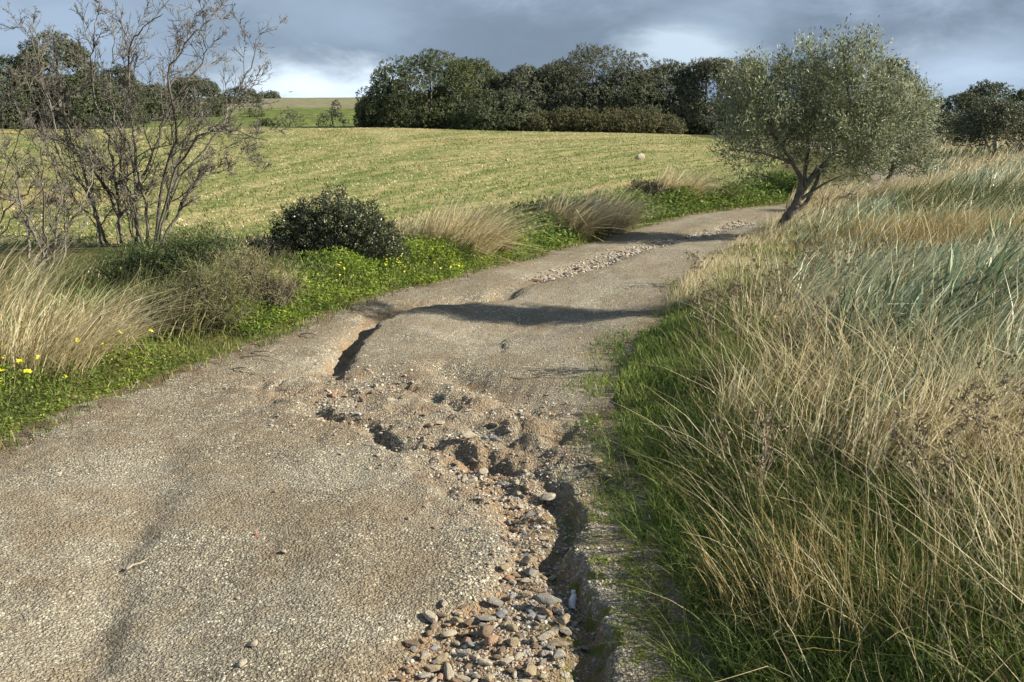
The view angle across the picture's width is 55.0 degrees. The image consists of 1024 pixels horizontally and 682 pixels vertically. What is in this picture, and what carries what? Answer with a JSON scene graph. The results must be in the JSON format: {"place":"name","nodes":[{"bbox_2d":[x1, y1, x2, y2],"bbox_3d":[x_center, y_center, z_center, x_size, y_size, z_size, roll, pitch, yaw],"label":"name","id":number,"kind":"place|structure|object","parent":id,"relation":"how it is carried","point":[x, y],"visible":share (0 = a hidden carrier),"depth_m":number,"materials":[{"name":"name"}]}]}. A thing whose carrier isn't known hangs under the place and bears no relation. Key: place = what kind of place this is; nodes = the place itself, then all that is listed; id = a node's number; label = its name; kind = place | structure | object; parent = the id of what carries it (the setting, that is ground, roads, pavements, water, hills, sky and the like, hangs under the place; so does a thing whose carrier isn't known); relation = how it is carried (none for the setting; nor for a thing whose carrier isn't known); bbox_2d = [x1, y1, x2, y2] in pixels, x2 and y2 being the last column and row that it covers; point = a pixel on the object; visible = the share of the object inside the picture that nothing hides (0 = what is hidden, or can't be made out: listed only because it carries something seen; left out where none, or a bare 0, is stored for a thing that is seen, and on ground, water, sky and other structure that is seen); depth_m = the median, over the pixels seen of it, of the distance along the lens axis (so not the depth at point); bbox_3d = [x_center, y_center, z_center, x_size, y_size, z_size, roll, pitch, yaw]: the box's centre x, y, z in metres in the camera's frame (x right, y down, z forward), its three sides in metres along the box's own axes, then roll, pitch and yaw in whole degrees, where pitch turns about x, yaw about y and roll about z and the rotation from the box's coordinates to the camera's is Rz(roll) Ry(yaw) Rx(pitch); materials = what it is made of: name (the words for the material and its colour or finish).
{"place":"outdoors","nodes":[
{"label":"outdoors","id":0,"kind":"place"},
{"bbox_2d":[1,248,719,681],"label":"loose gravel","id":1,"kind":"structure","parent":0,"point":[421,464],"depth_m":4.94,"materials":[{"name":"gravel"}]},
{"bbox_2d":[0,140,926,681],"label":"dirt road","id":2,"kind":"structure","parent":0,"point":[104,628],"depth_m":4.24,"materials":[{"name":"soil"}]},
{"bbox_2d":[206,350,689,567],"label":"broken chips","id":3,"kind":"object","parent":2,"relation":"on","point":[462,458],"visible":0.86,"depth_m":4.99,"materials":[{"name":"stone"}]},
{"bbox_2d":[361,467,650,681],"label":"rut gravel","id":4,"kind":"structure","parent":2,"relation":"on","point":[528,650],"depth_m":3.45,"materials":[{"name":"gravel"}]},
{"bbox_2d":[535,593,561,604],"bbox_3d":[0.124,0.881,3.357,0.085,0.029,0.055,-4,13,-16],"label":"stone","id":5,"kind":"object","parent":2,"relation":"on","point":[544,599],"visible":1,"depth_m":3.34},
{"bbox_2d":[521,220,761,281],"bbox_3d":[1.968,-1.254,12.862,0.738,0.118,6.912,8,15,30],"label":"gully rubble","id":6,"kind":"object","parent":2,"relation":"on","point":[560,275],"visible":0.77,"depth_m":11.94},
{"bbox_2d":[0,97,1023,681],"bbox_3d":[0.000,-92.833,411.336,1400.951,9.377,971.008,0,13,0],"label":"ground","id":7,"kind":"structure","parent":0,"point":[308,109],"depth_m":22.98,"materials":[{"name":"plant"}]},
{"bbox_2d":[0,54,47,128],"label":"evergreen tree","id":8,"kind":"object","parent":7,"relation":"on","point":[3,91],"visible":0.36,"depth_m":74.38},
{"bbox_2d":[0,104,54,237],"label":"bare shrub","id":9,"kind":"object","parent":7,"relation":"on","point":[33,181],"visible":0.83,"depth_m":10.84,"materials":[{"name":"brown plant"}]},
{"bbox_2d":[0,117,106,269],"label":"bare shrub","id":10,"kind":"object","parent":7,"relation":"on","point":[49,201],"visible":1,"depth_m":10.02,"materials":[{"name":"brown plant"}]},
{"bbox_2d":[4,30,107,128],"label":"evergreen tree","id":11,"kind":"object","parent":7,"relation":"on","point":[62,57],"visible":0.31,"depth_m":75.67,"materials":[{"name":"plant"}]},
{"bbox_2d":[0,230,127,328],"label":"grass tussock","id":12,"kind":"object","parent":7,"relation":"on","point":[10,289],"depth_m":6.92,"materials":[{"name":"plant"}]},
{"bbox_2d":[39,68,138,128],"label":"evergreen tree","id":13,"kind":"object","parent":7,"relation":"on","point":[105,103],"visible":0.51,"depth_m":75.15,"materials":[{"name":"plant"}]},
{"bbox_2d":[0,315,210,439],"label":"clover","id":14,"kind":"object","parent":7,"relation":"on","point":[11,376],"visible":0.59,"depth_m":5.79,"materials":[{"name":"plant"}]},
{"bbox_2d":[0,262,229,384],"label":"grass tussock","id":15,"kind":"object","parent":7,"relation":"on","point":[83,334],"depth_m":5.95,"materials":[{"name":"plant"}]},
{"bbox_2d":[99,65,150,123],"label":"evergreen tree","id":16,"kind":"object","parent":7,"relation":"on","point":[118,78],"visible":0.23,"depth_m":91.67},
{"bbox_2d":[36,266,223,357],"bbox_3d":[-2.442,-0.193,6.459,1.520,0.580,1.467,3,13,13],"label":"grass tussock","id":17,"kind":"object","parent":7,"relation":"on","point":[114,324],"depth_m":6.47,"materials":[{"name":"plant"}]},
{"bbox_2d":[0,0,291,246],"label":"bare shrub","id":18,"kind":"object","parent":7,"relation":"on","point":[110,173],"visible":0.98,"depth_m":11.60,"materials":[{"name":"brown plant"}]},
{"bbox_2d":[133,82,187,120],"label":"evergreen tree","id":19,"kind":"object","parent":7,"relation":"on","point":[152,105],"visible":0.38,"depth_m":96.15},
{"bbox_2d":[77,216,250,292],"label":"dry thicket","id":20,"kind":"object","parent":7,"relation":"on","point":[157,257],"visible":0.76,"depth_m":8.19,"materials":[{"name":"plant"}]},
{"bbox_2d":[156,74,228,117],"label":"evergreen tree","id":21,"kind":"object","parent":7,"relation":"on","point":[219,106],"visible":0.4,"depth_m":101.13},
{"bbox_2d":[123,245,270,338],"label":"dry thicket","id":22,"kind":"object","parent":7,"relation":"on","point":[236,316],"visible":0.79,"depth_m":7.03,"materials":[{"name":"plant"}]},
{"bbox_2d":[113,256,282,342],"bbox_3d":[-2.237,-0.324,7.156,1.272,0.589,1.207,6,14,24],"label":"grass tussock","id":23,"kind":"object","parent":7,"relation":"on","point":[189,327],"depth_m":6.96,"materials":[{"name":"plant"}]},
{"bbox_2d":[222,85,260,103],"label":"evergreen tree","id":24,"kind":"object","parent":7,"relation":"on","point":[254,94],"visible":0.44,"depth_m":145.02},
{"bbox_2d":[195,234,321,315],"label":"dry thicket","id":25,"kind":"object","parent":7,"relation":"on","point":[277,292],"visible":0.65,"depth_m":7.77,"materials":[{"name":"plant"}]},
{"bbox_2d":[245,226,283,256],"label":"shrub","id":26,"kind":"object","parent":7,"relation":"on","point":[251,243],"visible":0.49,"depth_m":10.45,"materials":[{"name":"green plant"}]},
{"bbox_2d":[269,106,304,126],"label":"bank shrub","id":27,"kind":"object","parent":7,"relation":"on","point":[289,114],"visible":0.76,"depth_m":85.60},
{"bbox_2d":[316,107,349,126],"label":"bank shrub","id":28,"kind":"object","parent":7,"relation":"on","point":[332,119],"visible":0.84,"depth_m":85.82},
{"bbox_2d":[256,181,411,268],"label":"mastic shrub","id":29,"kind":"object","parent":7,"relation":"on","point":[302,221],"visible":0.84,"depth_m":9.74,"materials":[{"name":"green plant"}]},
{"bbox_2d":[149,219,567,339],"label":"clover leaves","id":30,"kind":"object","parent":7,"relation":"on","point":[419,245],"visible":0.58,"depth_m":9.25,"materials":[{"name":"plant"}]},
{"bbox_2d":[0,127,782,245],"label":"field sprouts","id":31,"kind":"object","parent":7,"relation":"on","point":[296,195],"visible":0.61,"depth_m":24.96,"materials":[{"name":"plant"}]},
{"bbox_2d":[353,78,429,127],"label":"evergreen tree","id":32,"kind":"object","parent":7,"relation":"on","point":[419,103],"visible":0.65,"depth_m":79.34,"materials":[{"name":"plant"}]},
{"bbox_2d":[0,127,784,245],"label":"field stubble","id":33,"kind":"object","parent":7,"relation":"on","point":[365,128],"visible":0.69,"depth_m":29.20,"materials":[{"name":"plant"}]},
{"bbox_2d":[0,181,790,357],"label":"rough grass","id":34,"kind":"structure","parent":7,"relation":"on","point":[75,269],"depth_m":9.04,"materials":[{"name":"plant"}]},
{"bbox_2d":[0,182,817,453],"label":"verge grass","id":35,"kind":"structure","parent":7,"relation":"on","point":[188,342],"depth_m":7.30,"materials":[{"name":"plant"}]},
{"bbox_2d":[352,47,502,129],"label":"evergreen tree","id":36,"kind":"object","parent":7,"relation":"on","point":[452,75],"visible":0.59,"depth_m":79.30,"materials":[{"name":"plant"}]},
{"bbox_2d":[394,203,501,258],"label":"grass tussock","id":37,"kind":"object","parent":7,"relation":"on","point":[416,229],"depth_m":10.83,"materials":[{"name":"plant"}]},
{"bbox_2d":[425,56,510,127],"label":"evergreen tree","id":38,"kind":"object","parent":7,"relation":"on","point":[489,72],"visible":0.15,"depth_m":84.18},
{"bbox_2d":[435,86,546,130],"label":"bush","id":39,"kind":"object","parent":7,"relation":"on","point":[479,114],"visible":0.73,"depth_m":78.29,"materials":[{"name":"plant"}]},
{"bbox_2d":[405,190,597,271],"bbox_3d":[-0.106,-1.318,11.107,2.491,0.804,2.441,7,14,27],"label":"grass tussock","id":40,"kind":"object","parent":7,"relation":"on","point":[480,239],"depth_m":10.73,"materials":[{"name":"plant"}]},
{"bbox_2d":[483,64,558,130],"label":"evergreen tree","id":41,"kind":"object","parent":7,"relation":"on","point":[515,79],"visible":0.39,"depth_m":81.86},
{"bbox_2d":[514,111,571,131],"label":"bush","id":42,"kind":"object","parent":7,"relation":"on","point":[540,123],"visible":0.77,"depth_m":78.44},
{"bbox_2d":[518,60,600,130],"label":"evergreen tree","id":43,"kind":"object","parent":7,"relation":"on","point":[546,72],"visible":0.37,"depth_m":82.37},
{"bbox_2d":[543,105,604,131],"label":"bush","id":44,"kind":"object","parent":7,"relation":"on","point":[578,123],"visible":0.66,"depth_m":78.33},
{"bbox_2d":[520,181,673,244],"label":"grass tussock","id":45,"kind":"object","parent":7,"relation":"on","point":[586,211],"depth_m":13.11,"materials":[{"name":"plant"}]},
{"bbox_2d":[539,41,670,128],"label":"evergreen tree","id":46,"kind":"object","parent":7,"relation":"on","point":[591,61],"visible":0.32,"depth_m":82.59,"materials":[{"name":"plant"}]},
{"bbox_2d":[572,105,639,132],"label":"bush","id":47,"kind":"object","parent":7,"relation":"on","point":[614,114],"visible":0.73,"depth_m":78.19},
{"bbox_2d":[585,67,672,130],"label":"evergreen tree","id":48,"kind":"object","parent":7,"relation":"on","point":[613,85],"visible":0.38,"depth_m":81.94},
{"bbox_2d":[581,184,677,233],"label":"grass tussock","id":49,"kind":"object","parent":7,"relation":"on","point":[619,224],"depth_m":14.05,"materials":[{"name":"plant"}]},
{"bbox_2d":[608,107,674,133],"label":"bush","id":50,"kind":"object","parent":7,"relation":"on","point":[647,116],"visible":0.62,"depth_m":78.43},
{"bbox_2d":[623,176,667,201],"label":"round shrub","id":51,"kind":"object","parent":7,"relation":"on","point":[641,184],"visible":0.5,"depth_m":16.71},
{"bbox_2d":[464,169,829,251],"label":"weeds","id":52,"kind":"object","parent":7,"relation":"on","point":[771,182],"visible":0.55,"depth_m":16.34,"materials":[{"name":"plant"}]},
{"bbox_2d":[643,114,688,134],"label":"bush","id":53,"kind":"object","parent":7,"relation":"on","point":[676,124],"visible":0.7,"depth_m":78.92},
{"bbox_2d":[627,58,715,134],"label":"evergreen tree","id":54,"kind":"object","parent":7,"relation":"on","point":[671,74],"visible":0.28,"depth_m":83.41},
{"bbox_2d":[572,405,796,681],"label":"shoulder moss","id":55,"kind":"object","parent":7,"relation":"on","point":[648,570],"visible":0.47,"depth_m":3.35,"materials":[{"name":"green plant"}]},
{"bbox_2d":[684,250,721,283],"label":"dry weed","id":56,"kind":"object","parent":7,"relation":"on","point":[698,259],"visible":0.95,"depth_m":9.41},
{"bbox_2d":[656,159,752,206],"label":"grass tussock","id":57,"kind":"object","parent":7,"relation":"on","point":[681,181],"depth_m":17.05,"materials":[{"name":"plant"}]},
{"bbox_2d":[687,272,722,348],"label":"dry weed","id":58,"kind":"object","parent":7,"relation":"on","point":[708,299],"visible":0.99,"depth_m":6.29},
{"bbox_2d":[667,56,758,135],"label":"evergreen tree","id":59,"kind":"object","parent":7,"relation":"on","point":[712,65],"visible":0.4,"depth_m":82.70,"materials":[{"name":"plant"}]},
{"bbox_2d":[698,174,767,201],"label":"grass tussock","id":60,"kind":"object","parent":7,"relation":"on","point":[727,191],"depth_m":17.66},
{"bbox_2d":[701,266,777,337],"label":"dry weed","id":61,"kind":"object","parent":7,"relation":"on","point":[736,283],"visible":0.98,"depth_m":6.29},
{"bbox_2d":[710,398,789,512],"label":"dry weed","id":62,"kind":"object","parent":7,"relation":"on","point":[766,435],"visible":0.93,"depth_m":3.80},
{"bbox_2d":[656,200,849,315],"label":"dry grass","id":63,"kind":"structure","parent":7,"relation":"on","point":[690,280],"depth_m":10.20,"materials":[{"name":"plant"}]},
{"bbox_2d":[746,250,799,314],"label":"dry weed","id":64,"kind":"object","parent":7,"relation":"on","point":[769,274],"visible":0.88,"depth_m":6.94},
{"bbox_2d":[666,462,883,629],"bbox_3d":[0.828,0.668,3.174,0.905,0.455,0.754,5,14,21],"label":"grass tussock","id":65,"kind":"object","parent":7,"relation":"on","point":[766,581],"depth_m":3.16,"materials":[{"name":"plant"}]},
{"bbox_2d":[544,229,1023,681],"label":"verge grass","id":66,"kind":"structure","parent":7,"relation":"on","point":[665,373],"depth_m":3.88,"materials":[{"name":"plant"}]},
{"bbox_2d":[746,291,847,371],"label":"dry weed","id":67,"kind":"object","parent":7,"relation":"on","point":[799,328],"visible":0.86,"depth_m":5.29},
{"bbox_2d":[750,268,845,331],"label":"grass tussock","id":68,"kind":"object","parent":7,"relation":"on","point":[787,311],"depth_m":6.53,"materials":[{"name":"plant"}]},
{"bbox_2d":[751,58,853,134],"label":"evergreen tree","id":69,"kind":"object","parent":7,"relation":"on","point":[769,70],"visible":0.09,"depth_m":83.93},
{"bbox_2d":[712,326,907,434],"bbox_3d":[1.400,0.210,4.685,0.865,0.579,0.930,9,15,34],"label":"grass tussock","id":70,"kind":"object","parent":7,"relation":"on","point":[728,403],"depth_m":4.75,"materials":[{"name":"plant"}]},
{"bbox_2d":[699,13,947,230],"bbox_3d":[4.134,-2.799,13.243,3.287,3.038,1.715,0,13,0],"label":"olive tree","id":71,"kind":"object","parent":7,"relation":"on","point":[846,137],"visible":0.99,"depth_m":12.99,"materials":[{"name":"green plant"}]},
{"bbox_2d":[785,180,872,210],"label":"grass tussock","id":72,"kind":"object","parent":7,"relation":"on","point":[814,201],"depth_m":16.97,"materials":[{"name":"plant"}]},
{"bbox_2d":[802,248,861,297],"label":"dry weed","id":73,"kind":"object","parent":7,"relation":"on","point":[831,257],"visible":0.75,"depth_m":7.21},
{"bbox_2d":[815,165,870,218],"bbox_3d":[4.911,-2.184,14.636,0.753,0.861,1.462,10,16,39],"label":"bare sapling","id":74,"kind":"object","parent":7,"relation":"on","point":[843,196],"visible":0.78,"depth_m":14.46,"materials":[{"name":"brown plant"}]},
{"bbox_2d":[714,493,987,674],"bbox_3d":[1.030,0.688,3.050,0.779,0.434,0.756,-3,13,-12],"label":"grass tussock","id":75,"kind":"object","parent":7,"relation":"on","point":[852,603],"depth_m":2.90,"materials":[{"name":"plant"}]},
{"bbox_2d":[812,179,889,201],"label":"grass tussock","id":76,"kind":"object","parent":7,"relation":"on","point":[863,191],"depth_m":17.57,"materials":[{"name":"plant"}]},
{"bbox_2d":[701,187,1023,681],"bbox_3d":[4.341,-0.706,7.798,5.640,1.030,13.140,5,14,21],"label":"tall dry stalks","id":77,"kind":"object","parent":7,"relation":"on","point":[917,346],"visible":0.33,"depth_m":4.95,"materials":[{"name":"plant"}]},
{"bbox_2d":[823,282,934,353],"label":"strap leaf clump","id":78,"kind":"object","parent":7,"relation":"on","point":[847,303],"visible":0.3,"depth_m":5.77,"materials":[{"name":"green plant"}]},
{"bbox_2d":[842,176,920,201],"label":"grass tussock","id":79,"kind":"object","parent":7,"relation":"on","point":[888,187],"depth_m":17.95,"materials":[{"name":"plant"}]},
{"bbox_2d":[780,340,995,470],"bbox_3d":[1.609,0.291,4.202,0.957,0.555,0.803,0,13,0],"label":"grass tussock","id":80,"kind":"object","parent":7,"relation":"on","point":[819,414],"depth_m":4.23,"materials":[{"name":"plant"}]},
{"bbox_2d":[854,57,925,137],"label":"evergreen tree","id":81,"kind":"object","parent":7,"relation":"on","point":[900,66],"visible":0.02,"depth_m":66.96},
{"bbox_2d":[834,72,951,188],"bbox_3d":[7.427,-3.968,19.089,2.217,2.557,1.408,0,13,0],"label":"olive tree","id":82,"kind":"object","parent":7,"relation":"on","point":[930,146],"visible":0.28,"depth_m":18.98,"materials":[{"name":"green plant"}]},
{"bbox_2d":[880,173,956,194],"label":"grass tussock","id":83,"kind":"object","parent":7,"relation":"on","point":[912,185],"depth_m":18.19,"materials":[{"name":"plant"}]},
{"bbox_2d":[868,265,984,327],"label":"strap leaf clump","id":84,"kind":"object","parent":7,"relation":"on","point":[893,285],"visible":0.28,"depth_m":6.18,"materials":[{"name":"green plant"}]},
{"bbox_2d":[836,338,1023,497],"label":"grass tussock","id":85,"kind":"object","parent":7,"relation":"on","point":[889,432],"depth_m":3.86,"materials":[{"name":"plant"}]},
{"bbox_2d":[889,397,988,542],"bbox_3d":[1.411,0.452,3.283,0.303,0.512,0.440,5,14,23],"label":"dry weed","id":86,"kind":"object","parent":7,"relation":"on","point":[949,461],"visible":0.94,"depth_m":3.30,"materials":[{"name":"plant"}]},
{"bbox_2d":[860,362,1020,450],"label":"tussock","id":87,"kind":"object","parent":7,"relation":"on","point":[904,402],"visible":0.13,"depth_m":4.28,"materials":[{"name":"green plant"}]},
{"bbox_2d":[918,108,962,139],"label":"evergreen tree","id":88,"kind":"object","parent":7,"relation":"on","point":[946,113],"visible":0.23,"depth_m":54.06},
{"bbox_2d":[909,167,975,188],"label":"grass tussock","id":89,"kind":"object","parent":7,"relation":"on","point":[936,177],"depth_m":19.60,"materials":[{"name":"plant"}]},
{"bbox_2d":[882,337,1023,474],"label":"grass tussock","id":90,"kind":"object","parent":7,"relation":"on","point":[968,385],"depth_m":3.98,"materials":[{"name":"plant"}]},
{"bbox_2d":[896,282,1021,359],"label":"strap leaf clump","id":91,"kind":"object","parent":7,"relation":"on","point":[981,302],"visible":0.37,"depth_m":5.47,"materials":[{"name":"green plant"}]},
{"bbox_2d":[927,90,995,135],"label":"evergreen tree","id":92,"kind":"object","parent":7,"relation":"on","point":[960,98],"visible":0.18,"depth_m":57.69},
{"bbox_2d":[917,291,1023,425],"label":"grass tussock","id":93,"kind":"object","parent":7,"relation":"on","point":[987,365],"depth_m":4.60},
{"bbox_2d":[930,231,1023,329],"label":"strap leaf clump","id":94,"kind":"object","parent":7,"relation":"on","point":[952,268],"visible":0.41,"depth_m":6.07,"materials":[{"name":"green plant"}]},
{"bbox_2d":[950,79,1015,131],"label":"evergreen tree","id":95,"kind":"object","parent":7,"relation":"on","point":[981,90],"visible":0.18,"depth_m":63.60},
{"bbox_2d":[947,93,1023,153],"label":"tree","id":96,"kind":"object","parent":7,"relation":"on","point":[990,113],"visible":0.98,"depth_m":31.00,"materials":[{"name":"plant"}]},
{"bbox_2d":[957,354,1023,514],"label":"dry weed","id":97,"kind":"object","parent":7,"relation":"on","point":[988,401],"visible":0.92,"depth_m":3.44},
{"bbox_2d":[965,223,1023,314],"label":"strap leaf clump","id":98,"kind":"object","parent":7,"relation":"on","point":[1000,268],"visible":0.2,"depth_m":6.22,"materials":[{"name":"green plant"}]},
{"bbox_2d":[983,204,1023,247],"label":"strap leaf clump","id":99,"kind":"object","parent":7,"relation":"on","point":[1003,224],"visible":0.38,"depth_m":9.94,"materials":[{"name":"green plant"}]},
{"bbox_2d":[988,125,1023,158],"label":"bush","id":100,"kind":"object","parent":7,"relation":"on","point":[1014,140],"visible":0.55,"depth_m":29.42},
{"bbox_2d":[993,87,1023,137],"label":"evergreen tree","id":101,"kind":"object","parent":7,"relation":"on","point":[1020,93],"visible":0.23,"depth_m":59.95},
{"bbox_2d":[0,0,1023,116],"label":"sky","id":102,"kind":"structure","parent":0,"point":[325,48],"materials":[{"name":"grey"}]},
{"bbox_2d":[605,198,1023,681],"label":"rough grass","id":103,"kind":"structure","parent":0,"point":[850,409],"depth_m":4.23,"materials":[{"name":"plant"}]},
{"bbox_2d":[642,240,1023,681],"bbox_3d":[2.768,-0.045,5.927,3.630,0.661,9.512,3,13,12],"label":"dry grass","id":104,"kind":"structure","parent":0,"point":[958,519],"depth_m":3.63,"materials":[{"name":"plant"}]},
{"bbox_2d":[735,198,1023,265],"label":"golden grass","id":105,"kind":"structure","parent":0,"point":[943,226],"depth_m":11.14,"materials":[{"name":"plant"}]},
{"bbox_2d":[738,133,1023,247],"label":"dry grass","id":106,"kind":"structure","parent":0,"point":[981,163],"depth_m":24.94,"materials":[{"name":"plant"}]},
{"bbox_2d":[763,195,1023,401],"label":"blue green grass","id":107,"kind":"structure","parent":0,"point":[939,257],"depth_m":6.62,"materials":[{"name":"plant"}]},
{"bbox_2d":[780,135,1023,244],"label":"blue grass","id":108,"kind":"structure","parent":0,"point":[980,174],"depth_m":14.06,"materials":[{"name":"plant"}]},
{"bbox_2d":[826,133,1023,219],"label":"rough grass","id":109,"kind":"structure","parent":0,"point":[941,194],"depth_m":14.86,"materials":[{"name":"plant"}]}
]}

